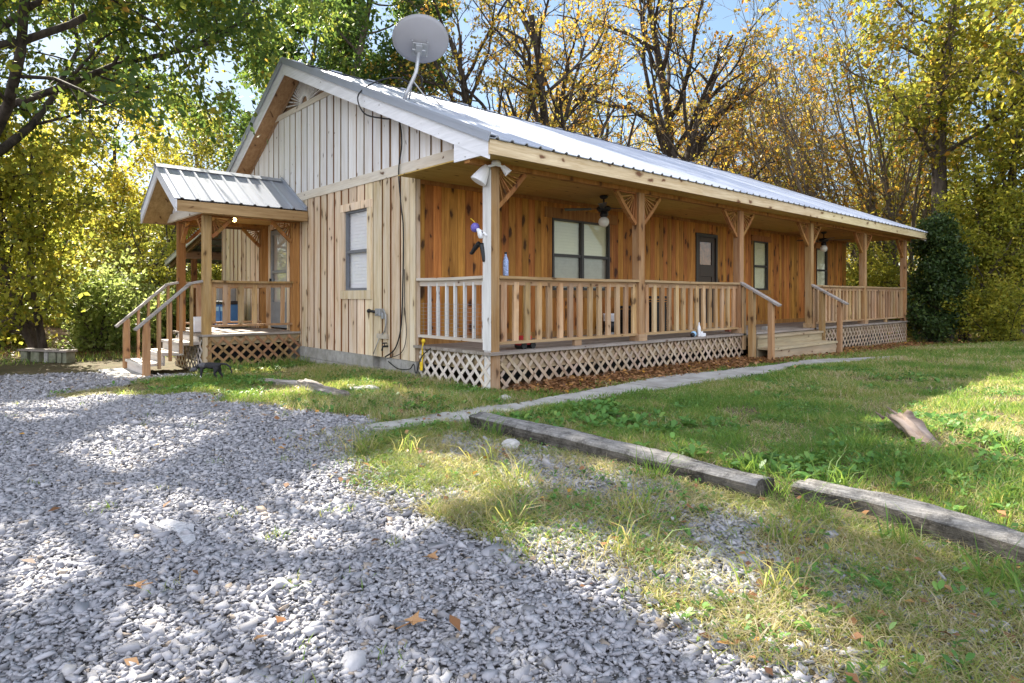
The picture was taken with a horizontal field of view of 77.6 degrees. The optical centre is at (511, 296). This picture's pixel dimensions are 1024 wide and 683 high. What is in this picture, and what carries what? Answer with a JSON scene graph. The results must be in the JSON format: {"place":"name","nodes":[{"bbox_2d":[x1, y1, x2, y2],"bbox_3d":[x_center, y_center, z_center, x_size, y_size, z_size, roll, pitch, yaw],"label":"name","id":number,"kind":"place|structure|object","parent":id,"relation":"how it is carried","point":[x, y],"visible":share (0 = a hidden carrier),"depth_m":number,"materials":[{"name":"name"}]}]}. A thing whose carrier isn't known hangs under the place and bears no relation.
{"place":"outdoors","nodes":[
{"label":"outdoors","id":0,"kind":"place"},
{"bbox_2d":[0,323,1023,682],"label":"ground","id":1,"kind":"structure","parent":0,"point":[94,365],"depth_m":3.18,"materials":[{"name":"green plant"}]},
{"bbox_2d":[0,273,79,346],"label":"shrub","id":2,"kind":"object","parent":1,"relation":"on","point":[19,338],"visible":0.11,"depth_m":16.24,"materials":[{"name":"green plant"}]},
{"bbox_2d":[17,348,77,362],"bbox_3d":[-9.085,1.153,12.450,1.228,0.255,0.240,0,0,15],"label":"block bench","id":3,"kind":"object","parent":1,"relation":"on","point":[55,355],"visible":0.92,"depth_m":12.35,"materials":[{"name":"grey concrete"}]},
{"bbox_2d":[4,113,106,268],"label":"tree","id":4,"kind":"object","parent":1,"relation":"on","point":[26,138],"visible":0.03,"depth_m":28.69,"materials":[{"name":"green plant"}]},
{"bbox_2d":[43,271,69,328],"bbox_3d":[-17.911,-0.054,26.880,4.301,3.652,4.700,0,0,28],"label":"shrub","id":5,"kind":"object","parent":1,"relation":"on","point":[60,324],"visible":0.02,"depth_m":25.63,"materials":[{"name":"green plant"}]},
{"bbox_2d":[0,112,123,354],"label":"tree","id":6,"kind":"object","parent":1,"relation":"on","point":[24,233],"visible":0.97,"depth_m":12.40,"materials":[{"name":"green plant"}]},
{"bbox_2d":[4,166,174,298],"bbox_3d":[-15.173,-1.579,22.359,6.258,6.298,5.705,0,0,12],"label":"tree","id":7,"kind":"object","parent":1,"relation":"on","point":[99,217],"visible":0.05,"depth_m":22.69,"materials":[{"name":"green plant"}]},
{"bbox_2d":[19,244,188,351],"bbox_3d":[-9.683,0.127,15.178,3.322,2.841,3.317,0,0,-42],"label":"bush","id":8,"kind":"object","parent":1,"relation":"on","point":[93,327],"visible":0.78,"depth_m":14.74,"materials":[{"name":"green plant"}]},
{"bbox_2d":[0,0,220,265],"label":"oak tree","id":9,"kind":"object","parent":1,"relation":"on","point":[38,11],"visible":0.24,"depth_m":15.36,"materials":[{"name":"green plant"}]},
{"bbox_2d":[28,96,214,268],"bbox_3d":[-14.888,-3.322,24.262,5.417,9.632,7.170,0,0,19],"label":"tree","id":10,"kind":"object","parent":1,"relation":"on","point":[148,157],"visible":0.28,"depth_m":23.59,"materials":[{"name":"green plant"}]},
{"bbox_2d":[98,368,153,378],"bbox_3d":[-6.391,1.323,10.567,0.550,0.125,1.700,0,0,-42],"label":"concrete pad","id":11,"kind":"object","parent":1,"relation":"on","point":[121,372],"visible":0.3,"depth_m":10.57,"materials":[{"name":"grey concrete"}]},
{"bbox_2d":[73,163,221,311],"bbox_3d":[-11.281,-1.251,20.727,8.409,5.656,4.730,0,0,43],"label":"tree","id":12,"kind":"object","parent":1,"relation":"on","point":[168,247],"visible":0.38,"depth_m":19.34,"materials":[{"name":"green plant"}]},
{"bbox_2d":[116,278,188,343],"bbox_3d":[-9.756,0.494,17.621,2.628,2.163,2.625,0,0,-43],"label":"bush","id":13,"kind":"object","parent":1,"relation":"on","point":[148,293],"visible":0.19,"depth_m":17.36,"materials":[{"name":"green plant"}]},
{"bbox_2d":[0,0,355,207],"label":"oak tree","id":14,"kind":"object","parent":1,"relation":"on","point":[111,16],"visible":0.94,"depth_m":10.97,"materials":[{"name":"green plant"}]},
{"bbox_2d":[137,253,221,336],"bbox_3d":[-9.046,0.175,19.167,3.656,3.079,3.590,0,0,-1],"label":"shrub","id":15,"kind":"object","parent":1,"relation":"on","point":[216,275],"visible":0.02,"depth_m":18.24,"materials":[{"name":"green plant"}]},
{"bbox_2d":[137,94,246,324],"bbox_3d":[-13.865,-3.753,27.761,5.554,10.550,5.024,0,0,-34],"label":"tree","id":16,"kind":"object","parent":1,"relation":"on","point":[203,138],"visible":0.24,"depth_m":27.48,"materials":[{"name":"yellow plant"}]},
{"bbox_2d":[189,362,231,377],"bbox_3d":[-4.298,1.067,9.104,0.598,0.258,0.131,0,0,-3],"label":"cat","id":17,"kind":"object","parent":1,"relation":"on","point":[214,366],"visible":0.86,"depth_m":9.07},
{"bbox_2d":[259,378,297,387],"bbox_3d":[-3.031,1.137,8.325,1.137,0.175,0.139,0,0,42],"label":"log","id":18,"kind":"object","parent":1,"relation":"on","point":[287,382],"visible":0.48,"depth_m":8.16,"materials":[{"name":"grey wood"}]},
{"bbox_2d":[208,0,378,169],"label":"green tree","id":19,"kind":"object","parent":1,"relation":"on","point":[294,45],"visible":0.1,"depth_m":28.13,"materials":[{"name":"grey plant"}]},
{"bbox_2d":[297,378,349,397],"bbox_3d":[-2.205,1.094,7.473,0.173,0.154,1.202,0,0,-41],"label":"log","id":20,"kind":"object","parent":1,"relation":"on","point":[313,385],"visible":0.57,"depth_m":7.46,"materials":[{"name":"grey wood"}]},
{"bbox_2d":[224,0,465,158],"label":"green tree","id":21,"kind":"object","parent":1,"relation":"on","point":[362,10],"visible":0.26,"depth_m":24.20,"materials":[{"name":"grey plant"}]},
{"bbox_2d":[349,385,378,390],"bbox_3d":[-1.799,1.129,7.757,0.369,0.073,0.263,0,0,-24],"label":"flat rock","id":22,"kind":"object","parent":1,"relation":"on","point":[367,386],"visible":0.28,"depth_m":7.70,"materials":[{"name":"grey stone"}]},
{"bbox_2d":[365,0,562,126],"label":"bare tree","id":23,"kind":"object","parent":1,"relation":"on","point":[463,93],"visible":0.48,"depth_m":22.12,"materials":[{"name":"yellow plant"}]},
{"bbox_2d":[501,438,519,448],"bbox_3d":[-0.005,1.120,4.807,0.144,0.101,0.151,0,0,-19],"label":"rock","id":24,"kind":"object","parent":1,"relation":"on","point":[509,442],"visible":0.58,"depth_m":4.77,"materials":[{"name":"grey stone"}]},
{"bbox_2d":[0,371,1023,682],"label":"gravel","id":25,"kind":"structure","parent":1,"relation":"on","point":[114,427],"depth_m":2.62,"materials":[{"name":"grey gravel"}]},
{"bbox_2d":[126,579,152,588],"bbox_3d":[-1.402,1.083,2.394,0.080,0.021,0.070,0,0,38],"label":"fallen leaf","id":26,"kind":"object","parent":25,"relation":"on","point":[139,584],"visible":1,"depth_m":2.40,"materials":[{"name":"orange plant"}]},
{"bbox_2d":[155,519,195,545],"bbox_3d":[-1.575,1.120,3.052,0.456,0.018,0.130,0,0,44],"label":"rock","id":27,"kind":"object","parent":25,"relation":"on","point":[175,525],"visible":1,"depth_m":3.08,"materials":[{"name":"white stone"}]},
{"bbox_2d":[396,610,426,628],"bbox_3d":[-0.354,1.094,2.147,0.124,0.023,0.072,0,0,-42],"label":"fallen leaf","id":28,"kind":"object","parent":25,"relation":"on","point":[414,619],"visible":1,"depth_m":2.16,"materials":[{"name":"orange plant"}]},
{"bbox_2d":[422,550,437,559],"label":"fallen leaf","id":29,"kind":"object","parent":25,"relation":"on","point":[433,555],"visible":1,"depth_m":2.67,"materials":[{"name":"orange plant"}]},
{"bbox_2d":[0,333,1023,682],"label":"leaf litter","id":30,"kind":"object","parent":1,"relation":"on","point":[656,371],"visible":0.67,"depth_m":8.08,"materials":[{"name":"brown plant"}]},
{"bbox_2d":[115,57,926,389],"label":"house","id":31,"kind":"structure","parent":1,"relation":"on","point":[305,249],"depth_m":10.80,"materials":[{"name":"brown wood"}]},
{"bbox_2d":[193,317,200,331],"bbox_3d":[-5.645,0.498,11.441,0.192,0.274,0.160,0,0,-42],"label":"pet food bin","id":32,"kind":"object","parent":31,"relation":"on","point":[196,324],"visible":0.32,"depth_m":11.36,"materials":[{"name":"white plastic"}]},
{"bbox_2d":[212,301,220,327],"bbox_3d":[-6.088,0.374,13.477,0.388,0.568,0.390,0,0,-42],"label":"wheelie bin","id":33,"kind":"object","parent":31,"relation":"on","point":[218,313],"visible":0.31,"depth_m":13.28,"materials":[{"name":"blue plastic"}]},
{"bbox_2d":[216,288,235,300],"bbox_3d":[-6.604,-0.075,14.459,0.400,0.370,0.770,0,0,-42],"label":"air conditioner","id":34,"kind":"object","parent":31,"relation":"attached to","point":[219,294],"visible":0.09,"depth_m":14.10,"materials":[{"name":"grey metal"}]},
{"bbox_2d":[219,301,237,328],"bbox_3d":[-5.794,0.374,13.149,0.388,0.568,0.390,0,0,-42],"label":"wheelie bin","id":35,"kind":"object","parent":31,"relation":"on","point":[234,311],"visible":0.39,"depth_m":13.03,"materials":[{"name":"blue plastic"}]},
{"bbox_2d":[268,223,288,329],"bbox_3d":[-4.586,-0.390,12.541,0.125,2.060,1.020,0,0,-42],"label":"storm door","id":36,"kind":"structure","parent":31,"relation":"in","point":[278,246],"depth_m":12.66,"materials":[{"name":"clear glass"}]},
{"bbox_2d":[340,199,371,298],"bbox_3d":[-2.466,-0.735,10.231,0.134,1.550,1.000,0,0,-42],"label":"window","id":37,"kind":"structure","parent":31,"relation":"in","point":[356,228],"depth_m":10.33,"materials":[{"name":"beige glass"}]},
{"bbox_2d":[367,308,388,353],"bbox_3d":[-2.032,0.532,9.602,0.108,0.704,0.494,0,0,-42],"label":"utility box","id":38,"kind":"object","parent":31,"relation":"attached to","point":[381,313],"visible":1,"depth_m":9.50,"materials":[{"name":"beige metal"}]},
{"bbox_2d":[357,74,422,356],"bbox_3d":[-1.810,-1.229,9.447,0.830,4.258,0.541,0,0,15],"label":"dish cable","id":39,"kind":"object","parent":31,"relation":"attached to","point":[399,189],"visible":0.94,"depth_m":9.16,"materials":[{"name":"black rubber"}]},
{"bbox_2d":[387,269,406,358],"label":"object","id":40,"kind":"object","parent":31,"relation":"attached to","point":[405,316],"depth_m":9.08,"materials":[{"name":"black rubber"}]},
{"bbox_2d":[388,348,430,373],"bbox_3d":[-1.485,0.880,9.015,0.058,0.372,1.136,0,0,-41],"label":"ground wire","id":41,"kind":"object","parent":31,"relation":"attached to","point":[412,364],"visible":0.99,"depth_m":8.81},
{"bbox_2d":[392,14,448,102],"bbox_3d":[-1.448,-3.581,9.777,0.744,1.321,0.765,0,0,35],"label":"satellite dish","id":42,"kind":"object","parent":31,"relation":"attached to","point":[417,39],"visible":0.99,"depth_m":9.68,"materials":[{"name":"grey metal"}]},
{"bbox_2d":[420,339,424,370],"bbox_3d":[-1.227,0.800,8.771,0.055,0.440,0.088,0,0,-42],"label":"yellow strap","id":43,"kind":"object","parent":31,"relation":"hanging from","point":[421,363],"visible":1,"depth_m":8.75,"materials":[{"name":"yellow plastic"}]},
{"bbox_2d":[470,218,486,261],"bbox_3d":[-0.418,-0.704,7.884,0.110,0.561,0.324,0,0,-42],"label":"hanging doll","id":44,"kind":"object","parent":31,"relation":"hanging from","point":[475,226],"visible":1,"depth_m":7.86,"materials":[{"name":"white plastic"}]},
{"bbox_2d":[471,160,511,185],"bbox_3d":[-0.252,-1.494,7.752,0.501,0.303,0.205,0,0,-10],"label":"floodlight","id":45,"kind":"object","parent":31,"relation":"attached to","point":[479,176],"visible":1,"depth_m":7.68,"materials":[{"name":"white plastic"}]},
{"bbox_2d":[503,252,508,275],"bbox_3d":[-0.079,-0.410,8.000,0.072,0.300,0.070,0,0,-42],"label":"bottle","id":46,"kind":"object","parent":31,"relation":"on","point":[505,266],"visible":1,"depth_m":7.97,"materials":[{"name":"blue plastic"}]},
{"bbox_2d":[514,335,535,348],"bbox_3d":[0.173,0.594,8.348,0.280,0.168,0.150,0,0,-42],"label":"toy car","id":47,"kind":"object","parent":31,"relation":"on","point":[525,345],"visible":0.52,"depth_m":8.29,"materials":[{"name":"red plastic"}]},
{"bbox_2d":[544,206,616,297],"bbox_3d":[1.227,-0.745,11.311,1.890,1.530,0.115,0,0,-42],"label":"window","id":48,"kind":"structure","parent":31,"relation":"in","point":[580,249],"depth_m":11.27,"materials":[{"name":"brown metal"}]},
{"bbox_2d":[564,195,621,226],"bbox_3d":[1.499,-1.391,10.402,1.000,0.518,1.000,0,0,-35],"label":"ceiling fan","id":49,"kind":"object","parent":31,"relation":"hanging from","point":[603,209],"visible":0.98,"depth_m":10.35,"materials":[{"name":"black metal"}]},
{"bbox_2d":[603,313,613,334],"bbox_3d":[1.780,0.491,11.436,0.296,0.378,0.296,0,0,3],"label":"bucket","id":50,"kind":"object","parent":31,"relation":"on","point":[612,323],"visible":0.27,"depth_m":11.30,"materials":[{"name":"white plastic"}]},
{"bbox_2d":[690,331,696,336],"bbox_3d":[3.045,0.630,10.712,0.148,0.100,0.106,0,0,-42],"label":"ball toy","id":51,"kind":"object","parent":31,"relation":"on","point":[693,334],"visible":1,"depth_m":10.68,"materials":[{"name":"blue plastic"}]},
{"bbox_2d":[697,322,700,336],"bbox_3d":[3.182,0.560,10.834,0.056,0.240,0.055,0,0,-42],"label":"bottle","id":52,"kind":"object","parent":31,"relation":"on","point":[698,331],"visible":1,"depth_m":10.81,"materials":[{"name":"white plastic"}]},
{"bbox_2d":[695,233,717,322],"bbox_3d":[4.289,-0.360,14.022,0.870,2.040,0.112,0,0,-42],"label":"front door","id":53,"kind":"structure","parent":31,"relation":"in","point":[706,245],"depth_m":14.07,"materials":[{"name":"brown metal"}]},
{"bbox_2d":[751,235,770,293],"bbox_3d":[6.110,-0.775,15.705,0.990,1.430,0.115,0,0,-42],"label":"window","id":54,"kind":"structure","parent":31,"relation":"in","point":[760,250],"depth_m":15.77,"materials":[{"name":"brown glass"}]},
{"bbox_2d":[814,243,829,284],"bbox_3d":[8.783,-0.775,18.110,1.000,1.430,0.115,0,0,-42],"label":"window","id":55,"kind":"structure","parent":31,"relation":"in","point":[821,257],"depth_m":18.22,"materials":[{"name":"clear glass"}]},
{"bbox_2d":[797,231,850,251],"bbox_3d":[7.922,-1.391,16.182,1.000,0.518,1.000,0,0,-35],"label":"ceiling fan","id":56,"kind":"object","parent":31,"relation":"hanging from","point":[823,247],"visible":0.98,"depth_m":16.13,"materials":[{"name":"black metal"}]},
{"bbox_2d":[406,0,655,148],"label":"bare tree","id":57,"kind":"object","parent":1,"relation":"on","point":[532,29],"visible":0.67,"depth_m":21.61,"materials":[{"name":"yellow plant"}]},
{"bbox_2d":[50,360,1023,682],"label":"weeds","id":58,"kind":"object","parent":1,"relation":"on","point":[602,416],"visible":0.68,"depth_m":4.14,"materials":[{"name":"green plant"}]},
{"bbox_2d":[481,0,638,135],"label":"bare tree","id":59,"kind":"object","parent":1,"relation":"on","point":[579,125],"visible":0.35,"depth_m":25.53,"materials":[{"name":"yellow plant"}]},
{"bbox_2d":[545,69,613,137],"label":"bare tree","id":60,"kind":"object","parent":1,"relation":"on","point":[590,134],"visible":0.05,"depth_m":30.91,"materials":[{"name":"yellow plant"}]},
{"bbox_2d":[507,22,684,150],"bbox_3d":[4.074,-6.696,35.359,9.036,17.146,7.406,0,0,-24],"label":"bare tree","id":61,"kind":"object","parent":1,"relation":"on","point":[608,113],"visible":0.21,"depth_m":35.18,"materials":[{"name":"yellow plant"}]},
{"bbox_2d":[469,412,773,501],"bbox_3d":[0.569,1.102,4.575,0.230,0.194,2.621,0,0,-41],"label":"landscape timber","id":62,"kind":"object","parent":1,"relation":"on","point":[742,482],"visible":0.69,"depth_m":4.27,"materials":[{"name":"grey wood"}]},
{"bbox_2d":[527,0,785,166],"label":"bare tree","id":63,"kind":"object","parent":1,"relation":"on","point":[651,10],"visible":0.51,"depth_m":25.48,"materials":[{"name":"yellow plant"}]},
{"bbox_2d":[614,89,701,164],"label":"tree","id":64,"kind":"object","parent":1,"relation":"on","point":[629,124],"visible":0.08,"depth_m":42.20,"materials":[{"name":"yellow plant"}]},
{"bbox_2d":[633,72,748,171],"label":"tree","id":65,"kind":"object","parent":1,"relation":"on","point":[652,130],"visible":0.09,"depth_m":39.86,"materials":[{"name":"yellow plant"}]},
{"bbox_2d":[610,0,796,185],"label":"bare tree","id":66,"kind":"object","parent":1,"relation":"on","point":[692,156],"visible":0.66,"depth_m":24.16,"materials":[{"name":"yellow plant"}]},
{"bbox_2d":[695,98,758,176],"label":"bare tree","id":67,"kind":"object","parent":1,"relation":"on","point":[702,160],"visible":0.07,"depth_m":35.81,"materials":[{"name":"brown plant"}]},
{"bbox_2d":[672,18,813,181],"bbox_3d":[12.223,-6.141,35.687,9.606,16.396,9.823,0,0,20],"label":"bare tree","id":68,"kind":"object","parent":1,"relation":"on","point":[722,166],"visible":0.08,"depth_m":34.26,"materials":[{"name":"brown plant"}]},
{"bbox_2d":[728,35,880,194],"bbox_3d":[14.816,-5.720,33.906,7.917,15.309,6.369,0,0,-4],"label":"bare tree","id":69,"kind":"object","parent":1,"relation":"on","point":[807,112],"visible":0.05,"depth_m":32.92,"materials":[{"name":"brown plant"}]},
{"bbox_2d":[598,0,1021,270],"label":"bare tree","id":70,"kind":"object","parent":1,"relation":"on","point":[726,118],"visible":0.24,"depth_m":23.58,"materials":[{"name":"yellow plant"}]},
{"bbox_2d":[767,105,868,206],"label":"bare tree","id":71,"kind":"object","parent":1,"relation":"on","point":[827,163],"visible":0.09,"depth_m":31.01,"materials":[{"name":"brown plant"}]},
{"bbox_2d":[663,0,1023,318],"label":"bare tree","id":72,"kind":"object","parent":1,"relation":"on","point":[802,170],"visible":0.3,"depth_m":23.67,"materials":[{"name":"yellow plant"}]},
{"bbox_2d":[680,0,1023,333],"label":"bare tree","id":73,"kind":"object","parent":1,"relation":"on","point":[891,215],"visible":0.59,"depth_m":21.64,"materials":[{"name":"yellow plant"}]},
{"bbox_2d":[846,199,909,285],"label":"tree","id":74,"kind":"object","parent":1,"relation":"on","point":[867,250],"visible":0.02,"depth_m":35.38,"materials":[{"name":"green plant"}]},
{"bbox_2d":[846,248,925,336],"bbox_3d":[13.227,0.108,21.753,4.501,3.497,4.118,0,0,32],"label":"shrub","id":75,"kind":"object","parent":1,"relation":"on","point":[854,274],"visible":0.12,"depth_m":21.25,"materials":[{"name":"green plant"}]},
{"bbox_2d":[848,166,961,273],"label":"tree","id":76,"kind":"object","parent":1,"relation":"on","point":[907,244],"visible":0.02,"depth_m":42.67,"materials":[{"name":"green plant"}]},
{"bbox_2d":[790,478,1023,570],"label":"landscape timber","id":77,"kind":"object","parent":1,"relation":"on","point":[954,525],"visible":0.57,"depth_m":3.00,"materials":[{"name":"grey wood"}]},
{"bbox_2d":[875,406,941,446],"bbox_3d":[2.780,0.944,4.444,0.201,0.293,0.468,0,0,-7],"label":"log","id":78,"kind":"object","parent":1,"relation":"on","point":[909,423],"visible":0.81,"depth_m":4.40,"materials":[{"name":"brown wood"}]},
{"bbox_2d":[813,0,1023,338],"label":"tree","id":79,"kind":"object","parent":1,"relation":"on","point":[955,12],"visible":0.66,"depth_m":19.92,"materials":[{"name":"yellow plant"}]},
{"bbox_2d":[847,83,992,241],"bbox_3d":[20.072,-4.312,30.626,5.931,12.454,6.556,0,0,-42],"label":"tree","id":80,"kind":"object","parent":1,"relation":"on","point":[919,216],"visible":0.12,"depth_m":30.12,"materials":[{"name":"green plant"}]},
{"bbox_2d":[846,188,1023,340],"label":"tree","id":81,"kind":"object","parent":1,"relation":"on","point":[892,269],"visible":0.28,"depth_m":18.62,"materials":[{"name":"green plant"}]},
{"bbox_2d":[896,208,979,342],"bbox_3d":[11.933,-0.487,18.190,2.317,4.109,2.448,0,0,31],"label":"evergreen bush","id":82,"kind":"object","parent":1,"relation":"on","point":[942,264],"visible":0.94,"depth_m":17.89,"materials":[{"name":"green plant"}]},
{"bbox_2d":[892,4,1023,282],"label":"tree","id":83,"kind":"object","parent":1,"relation":"on","point":[999,160],"visible":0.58,"depth_m":19.33,"materials":[{"name":"green plant"}]},
{"bbox_2d":[915,176,1023,336],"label":"tree","id":84,"kind":"object","parent":1,"relation":"on","point":[964,212],"visible":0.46,"depth_m":18.57,"materials":[{"name":"green plant"}]},
{"bbox_2d":[938,271,1023,342],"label":"shrub","id":85,"kind":"object","parent":1,"relation":"on","point":[991,330],"visible":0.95,"depth_m":17.49,"materials":[{"name":"green plant"}]},
{"bbox_2d":[955,0,1023,130],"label":"tree","id":86,"kind":"object","parent":1,"relation":"on","point":[1013,80],"visible":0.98,"depth_m":16.68,"materials":[{"name":"yellow plant"}]},
{"bbox_2d":[976,38,1023,146],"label":"tree","id":87,"kind":"object","parent":1,"relation":"on","point":[1011,62],"visible":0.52,"depth_m":17.36,"materials":[{"name":"yellow plant"}]},
{"bbox_2d":[0,0,1023,272],"label":"sky","id":88,"kind":"structure","parent":0,"point":[721,22],"materials":[{"name":"blue"}]},
{"bbox_2d":[366,356,893,431],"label":"path","id":89,"kind":"structure","parent":0,"point":[671,381],"depth_m":7.85,"materials":[{"name":"concrete"}]},
{"bbox_2d":[620,306,649,332],"bbox_3d":[2.244,0.422,11.772,0.440,0.505,0.420,0,0,-42],"label":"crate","id":90,"kind":"object","parent":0,"point":[621,319],"visible":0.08,"depth_m":11.70,"materials":[{"name":"black plastic"}]},
{"bbox_2d":[649,296,666,331],"bbox_3d":[2.681,0.333,12.139,0.420,0.685,0.420,0,0,-42],"label":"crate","id":91,"kind":"object","parent":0,"point":[650,316],"visible":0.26,"depth_m":11.94,"materials":[{"name":"black plastic"}]}
]}

